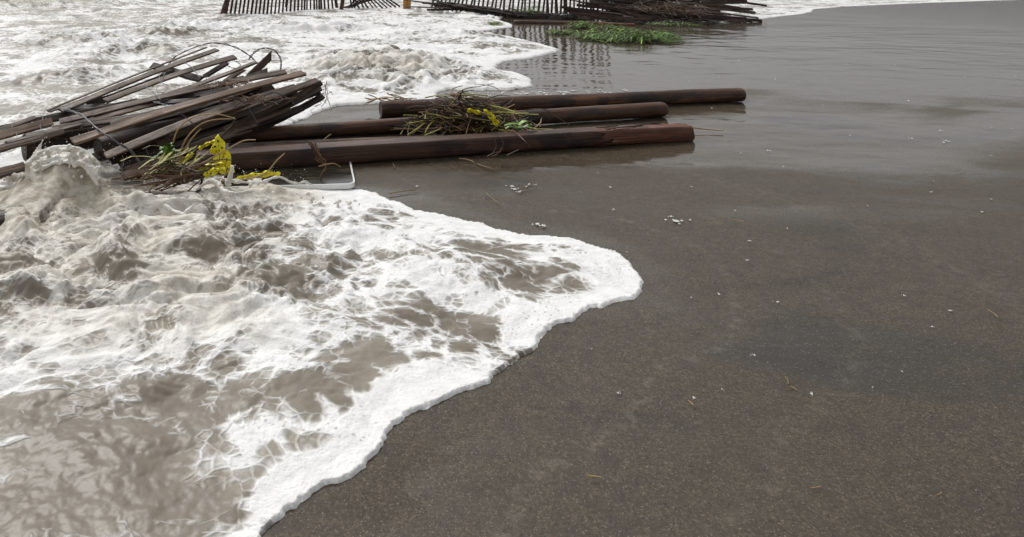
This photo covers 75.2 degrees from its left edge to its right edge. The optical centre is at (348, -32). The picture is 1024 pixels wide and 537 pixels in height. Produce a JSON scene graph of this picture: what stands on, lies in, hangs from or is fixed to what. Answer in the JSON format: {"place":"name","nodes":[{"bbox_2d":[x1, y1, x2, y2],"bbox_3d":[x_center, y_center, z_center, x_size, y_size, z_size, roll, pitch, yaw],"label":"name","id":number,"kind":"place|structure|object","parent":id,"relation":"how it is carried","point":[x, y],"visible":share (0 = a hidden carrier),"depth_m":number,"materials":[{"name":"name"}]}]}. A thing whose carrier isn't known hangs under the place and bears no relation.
{"place":"outdoors","nodes":[
{"label":"outdoors","id":0,"kind":"place"},
{"bbox_2d":[0,0,990,166],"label":"sea","id":1,"kind":"structure","parent":0,"point":[53,53],"depth_m":7.01,"materials":[{"name":"liquid"}]},
{"bbox_2d":[403,0,410,8],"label":"marker post","id":2,"kind":"object","parent":1,"relation":"in","point":[406,3],"visible":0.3,"depth_m":13.84,"materials":[{"name":"orange wood"}]},
{"bbox_2d":[413,8,494,18],"bbox_3d":[1.998,0.894,12.309,0.171,0.261,2.135,0,0,-37],"label":"wave splash","id":3,"kind":"object","parent":1,"relation":"on","point":[445,12],"visible":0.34,"depth_m":12.53,"materials":[{"name":"liquid"}]},
{"bbox_2d":[506,4,546,13],"bbox_3d":[3.449,0.803,12.499,1.043,0.223,1.072,0,0,0],"label":"beach weed","id":4,"kind":"object","parent":1,"relation":"on","point":[531,9],"visible":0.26,"depth_m":12.46,"materials":[{"name":"green plant"}]},
{"bbox_2d":[567,22,691,43],"bbox_3d":[3.663,0.830,8.470,1.656,0.170,1.585,0,0,0],"label":"beach weed","id":5,"kind":"object","parent":1,"relation":"in","point":[615,33],"visible":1,"depth_m":8.22,"materials":[{"name":"green plant"}]},
{"bbox_2d":[82,0,1023,536],"bbox_3d":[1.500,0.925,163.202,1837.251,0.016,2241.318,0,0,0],"label":"sand","id":6,"kind":"structure","parent":0,"point":[878,230],"depth_m":1.76,"materials":[{"name":"grey sand"}]},
{"bbox_2d":[0,210,6,225],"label":"timber post","id":7,"kind":"object","parent":6,"relation":"on","point":[2,216],"visible":0.21,"depth_m":2.18,"materials":[{"name":"brown wood"}]},
{"bbox_2d":[220,0,344,13],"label":"slat fence","id":8,"kind":"object","parent":6,"relation":"on","point":[225,7],"visible":0.52,"depth_m":12.64,"materials":[{"name":"brown wood"}]},
{"bbox_2d":[220,162,354,189],"bbox_3d":[-0.265,0.913,2.823,0.568,0.025,0.397,-1,-3,-3],"label":"metal frame","id":9,"kind":"object","parent":6,"relation":"on","point":[333,176],"visible":0.4,"depth_m":2.76,"materials":[{"name":"white paint"}]},
{"bbox_2d":[236,170,280,179],"bbox_3d":[-0.374,0.850,2.610,0.195,0.032,0.037,0,0,-26],"label":"warning tape","id":10,"kind":"object","parent":9,"relation":"on","point":[269,173],"visible":0.69,"depth_m":2.62,"materials":[{"name":"yellow plastic"}]},
{"bbox_2d":[308,134,340,177],"bbox_3d":[-0.111,0.809,2.769,0.072,0.202,0.152,0,0,-44],"label":"root tangle","id":11,"kind":"object","parent":9,"relation":"on","point":[316,152],"visible":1,"depth_m":2.79,"materials":[{"name":"brown wood"}]},
{"bbox_2d":[0,151,643,536],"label":"shore wave","id":12,"kind":"object","parent":6,"relation":"on","point":[240,365],"visible":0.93,"depth_m":1.57,"materials":[{"name":"liquid"}]},
{"bbox_2d":[0,140,102,189],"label":"wave splash","id":13,"kind":"object","parent":12,"relation":"on","point":[92,167],"visible":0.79,"depth_m":2.42,"materials":[{"name":"liquid"}]},
{"bbox_2d":[2,127,304,191],"bbox_3d":[-0.819,0.715,2.450,1.452,0.292,0.201,0,0,0],"label":"spray","id":14,"kind":"object","parent":12,"relation":"on","point":[126,156],"visible":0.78,"depth_m":2.44,"materials":[{"name":"liquid"}]},
{"bbox_2d":[0,42,324,180],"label":"collapsed fence","id":15,"kind":"object","parent":12,"relation":"on","point":[96,109],"visible":0.97,"depth_m":3.15,"materials":[{"name":"brown wood"}]},
{"bbox_2d":[21,124,109,160],"bbox_3d":[-1.101,0.796,3.141,0.902,0.123,0.126,-1,1,-38],"label":"timber post","id":16,"kind":"object","parent":15,"relation":"in","point":[27,151],"visible":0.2,"depth_m":2.91,"materials":[{"name":"brown wood"}]},
{"bbox_2d":[149,62,203,81],"bbox_3d":[-1.039,0.626,3.849,0.413,0.015,0.048,8,38,30],"label":"broken slat","id":17,"kind":"object","parent":15,"relation":"on","point":[192,77],"visible":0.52,"depth_m":3.79,"materials":[{"name":"brown wood"}]},
{"bbox_2d":[93,92,296,161],"bbox_3d":[-0.712,0.755,3.228,1.124,0.110,0.117,-7,5,-44],"label":"timber post","id":18,"kind":"object","parent":15,"relation":"in","point":[100,144],"visible":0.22,"depth_m":2.91,"materials":[{"name":"brown wood"}]},
{"bbox_2d":[310,73,332,113],"bbox_3d":[-0.167,0.728,3.750,0.144,0.235,0.135,0,0,0],"label":"root tuft","id":19,"kind":"object","parent":18,"relation":"attached to","point":[323,93],"visible":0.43,"depth_m":3.74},
{"bbox_2d":[324,81,331,110],"bbox_3d":[-0.120,0.740,3.700,0.047,0.176,0.005,0,0,0],"label":"straw wisp","id":20,"kind":"object","parent":19,"relation":"hanging from","point":[327,94],"visible":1,"depth_m":3.70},
{"bbox_2d":[203,62,228,77],"bbox_3d":[-0.806,0.614,3.877,0.183,0.013,0.038,-31,40,-20],"label":"broken slat","id":21,"kind":"object","parent":15,"relation":"on","point":[214,70],"visible":0.93,"depth_m":3.87,"materials":[{"name":"brown wood"}]},
{"bbox_2d":[199,73,255,88],"bbox_3d":[-0.614,0.593,3.282,0.329,0.093,0.134,0,0,0],"label":"root tuft","id":22,"kind":"object","parent":15,"relation":"on","point":[234,82],"visible":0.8,"depth_m":3.27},
{"bbox_2d":[225,69,245,79],"bbox_3d":[-0.674,0.632,3.800,0.173,0.013,0.042,-33,29,0],"label":"broken slat","id":23,"kind":"object","parent":15,"relation":"on","point":[234,75],"visible":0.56,"depth_m":3.79,"materials":[{"name":"brown wood"}]},
{"bbox_2d":[216,93,296,106],"bbox_3d":[-0.487,0.641,3.144,0.454,0.076,0.111,0,0,0],"label":"root tuft","id":24,"kind":"object","parent":15,"relation":"on","point":[254,99],"visible":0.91,"depth_m":3.14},
{"bbox_2d":[246,68,267,75],"bbox_3d":[-0.532,0.621,3.726,0.143,0.015,0.048,-18,36,-23],"label":"broken slat","id":25,"kind":"object","parent":15,"relation":"on","point":[265,70],"visible":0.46,"depth_m":3.73,"materials":[{"name":"brown wood"}]},
{"bbox_2d":[246,51,271,74],"bbox_3d":[-0.523,0.578,3.775,0.044,0.227,0.013,42,-18,17],"label":"broken slat","id":26,"kind":"object","parent":15,"relation":"on","point":[263,62],"visible":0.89,"depth_m":3.77,"materials":[{"name":"brown wood"}]},
{"bbox_2d":[111,113,284,191],"bbox_3d":[-0.608,0.736,2.560,0.648,0.293,0.334,0,0,-18],"label":"weed clump","id":27,"kind":"object","parent":12,"relation":"on","point":[164,176],"visible":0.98,"depth_m":2.50,"materials":[{"name":"green plant"}]},
{"bbox_2d":[177,152,193,163],"bbox_3d":[-0.664,0.779,2.600,0.070,0.063,0.018,0,0,0],"label":"warning tape","id":28,"kind":"object","parent":27,"relation":"on","point":[189,157],"visible":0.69,"depth_m":2.60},
{"bbox_2d":[195,162,224,172],"bbox_3d":[-0.559,0.803,2.558,0.124,0.054,0.021,0,0,-5],"label":"warning tape","id":29,"kind":"object","parent":27,"relation":"on","point":[221,165],"visible":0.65,"depth_m":2.56,"materials":[{"name":"yellow plastic"}]},
{"bbox_2d":[202,167,225,178],"bbox_3d":[-0.525,0.800,2.500,0.091,0.048,0.024,0,0,0],"label":"warning tape","id":30,"kind":"object","parent":27,"relation":"on","point":[215,171],"visible":0.99,"depth_m":2.50,"materials":[{"name":"yellow plastic"}]},
{"bbox_2d":[209,134,234,175],"bbox_3d":[-0.528,0.772,2.630,0.111,0.171,0.050,0,0,17],"label":"warning tape","id":31,"kind":"object","parent":27,"relation":"hanging from","point":[218,146],"visible":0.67,"depth_m":2.63,"materials":[{"name":"yellow plastic"}]},
{"bbox_2d":[198,139,214,149],"bbox_3d":[-0.589,0.739,2.673,0.084,0.050,0.020,0,0,14],"label":"warning tape","id":32,"kind":"object","parent":31,"relation":"attached to","point":[206,144],"visible":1,"depth_m":2.67,"materials":[{"name":"yellow plastic"}]},
{"bbox_2d":[163,165,359,214],"bbox_3d":[-0.374,0.834,2.405,0.818,0.165,0.250,0,0,-7],"label":"wave splash","id":33,"kind":"object","parent":12,"relation":"on","point":[229,180],"visible":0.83,"depth_m":2.42,"materials":[{"name":"liquid"}]},
{"bbox_2d":[344,0,402,7],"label":"slat fence","id":34,"kind":"object","parent":6,"relation":"on","point":[354,3],"visible":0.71,"depth_m":14.47,"materials":[{"name":"wood"}]},
{"bbox_2d":[365,93,416,103],"bbox_3d":[0.277,0.854,4.120,0.343,0.089,0.097,0,0,0],"label":"straw bundle","id":35,"kind":"object","parent":6,"relation":"on","point":[386,98],"visible":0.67,"depth_m":4.12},
{"bbox_2d":[196,122,694,174],"bbox_3d":[0.578,0.884,3.181,2.604,0.115,0.111,0,0,-13],"label":"timber post","id":36,"kind":"object","parent":6,"relation":"on","point":[352,152],"visible":0.91,"depth_m":3.12,"materials":[{"name":"red wood"}]},
{"bbox_2d":[229,135,441,147],"bbox_3d":[-0.056,0.866,3.197,1.075,0.015,0.031,-1,29,-6],"label":"wooden lath","id":37,"kind":"object","parent":36,"relation":"on","point":[288,142],"visible":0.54,"depth_m":3.18,"materials":[{"name":"brown wood"}]},
{"bbox_2d":[229,102,668,142],"bbox_3d":[0.669,0.880,3.673,2.679,0.092,0.099,0,0,-13],"label":"timber post","id":38,"kind":"object","parent":6,"relation":"on","point":[567,114],"visible":0.69,"depth_m":3.57,"materials":[{"name":"brown wood"}]},
{"bbox_2d":[389,83,569,156],"bbox_3d":[0.680,0.773,3.364,0.923,0.289,0.732,0,0,0],"label":"reed heap","id":39,"kind":"object","parent":38,"relation":"on","point":[455,116],"visible":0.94,"depth_m":3.42,"materials":[{"name":"plant"}]},
{"bbox_2d":[467,108,480,114],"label":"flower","id":40,"kind":"object","parent":39,"relation":"on","point":[477,112],"visible":1,"depth_m":3.30,"materials":[{"name":"yellow plant"}]},
{"bbox_2d":[483,109,499,125],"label":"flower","id":41,"kind":"object","parent":39,"relation":"on","point":[494,120],"visible":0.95,"depth_m":3.27,"materials":[{"name":"yellow plant"}]},
{"bbox_2d":[404,0,530,17],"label":"fallen fence","id":42,"kind":"object","parent":6,"relation":"on","point":[449,6],"visible":0.97,"depth_m":12.29,"materials":[{"name":"brown wood"}]},
{"bbox_2d":[487,21,504,25],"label":"beach weed","id":43,"kind":"object","parent":6,"relation":"on","point":[495,22],"visible":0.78,"depth_m":10.14,"materials":[{"name":"green plant"}]},
{"bbox_2d":[431,0,607,13],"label":"slat fence","id":44,"kind":"object","parent":6,"relation":"on","point":[539,3],"visible":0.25,"depth_m":12.84,"materials":[{"name":"brown wood"}]},
{"bbox_2d":[458,7,597,20],"bbox_3d":[3.308,0.828,12.017,2.595,0.188,0.764,0,0,21],"label":"brushwood","id":45,"kind":"object","parent":6,"relation":"on","point":[555,16],"visible":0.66,"depth_m":11.81,"materials":[{"name":"brown wood"}]},
{"bbox_2d":[514,20,597,23],"bbox_3d":[3.488,0.916,10.624,1.446,0.091,0.097,0,0,10],"label":"fallen log","id":46,"kind":"object","parent":6,"relation":"on","point":[540,22],"visible":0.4,"depth_m":10.63,"materials":[{"name":"brown wood"}]},
{"bbox_2d":[545,28,577,33],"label":"beach weed","id":47,"kind":"object","parent":6,"relation":"on","point":[561,31],"visible":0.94,"depth_m":9.06,"materials":[{"name":"green plant"}]},
{"bbox_2d":[379,88,745,116],"bbox_3d":[1.458,0.872,4.192,2.564,0.102,0.106,0,0,-10],"label":"timber post","id":48,"kind":"object","parent":6,"relation":"on","point":[393,108],"visible":0.7,"depth_m":4.17,"materials":[{"name":"brown wood"}]},
{"bbox_2d":[566,19,602,27],"bbox_3d":[3.684,0.862,10.028,0.652,0.104,0.690,0,0,-44],"label":"beach weed","id":49,"kind":"object","parent":6,"relation":"on","point":[584,24],"visible":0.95,"depth_m":9.93,"materials":[{"name":"green plant"}]},
{"bbox_2d":[598,22,634,25],"bbox_3d":[4.350,0.910,10.373,0.552,0.065,0.067,1,0,16],"label":"fallen log","id":50,"kind":"object","parent":6,"relation":"on","point":[627,24],"visible":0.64,"depth_m":10.34,"materials":[{"name":"brown wood"}]},
{"bbox_2d":[600,17,725,24],"bbox_3d":[5.199,0.857,10.663,2.154,0.130,0.666,0,0,11],"label":"brushwood","id":51,"kind":"object","parent":6,"relation":"on","point":[678,21],"visible":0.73,"depth_m":10.56,"materials":[{"name":"brown plant"}]},
{"bbox_2d":[560,0,766,23],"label":"collapsed fence","id":52,"kind":"object","parent":6,"relation":"on","point":[617,10],"visible":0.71,"depth_m":11.35,"materials":[{"name":"brown wood"}]},
{"bbox_2d":[626,0,715,19],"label":"brushwood","id":53,"kind":"object","parent":52,"relation":"on","point":[652,8],"visible":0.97,"depth_m":10.98,"materials":[{"name":"brown wood"}]},
{"bbox_2d":[646,20,703,26],"bbox_3d":[5.258,0.882,10.321,0.888,0.064,0.799,0,0,0],"label":"beach weed","id":54,"kind":"object","parent":6,"relation":"on","point":[676,24],"visible":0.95,"depth_m":10.24,"materials":[{"name":"green plant"}]},
{"bbox_2d":[389,158,997,495],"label":"straw litter","id":55,"kind":"object","parent":6,"relation":"on","point":[688,400],"visible":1,"depth_m":2.52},
{"bbox_2d":[693,127,723,130],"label":"fallen reed","id":56,"kind":"object","parent":6,"relation":"on","point":[707,129],"visible":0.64,"depth_m":3.60,"materials":[{"name":"plant"}]},
{"bbox_2d":[468,60,1012,398],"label":"foam flecks","id":57,"kind":"object","parent":6,"relation":"on","point":[611,187],"visible":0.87,"depth_m":2.68,"materials":[{"name":"grey liquid"}]}
]}

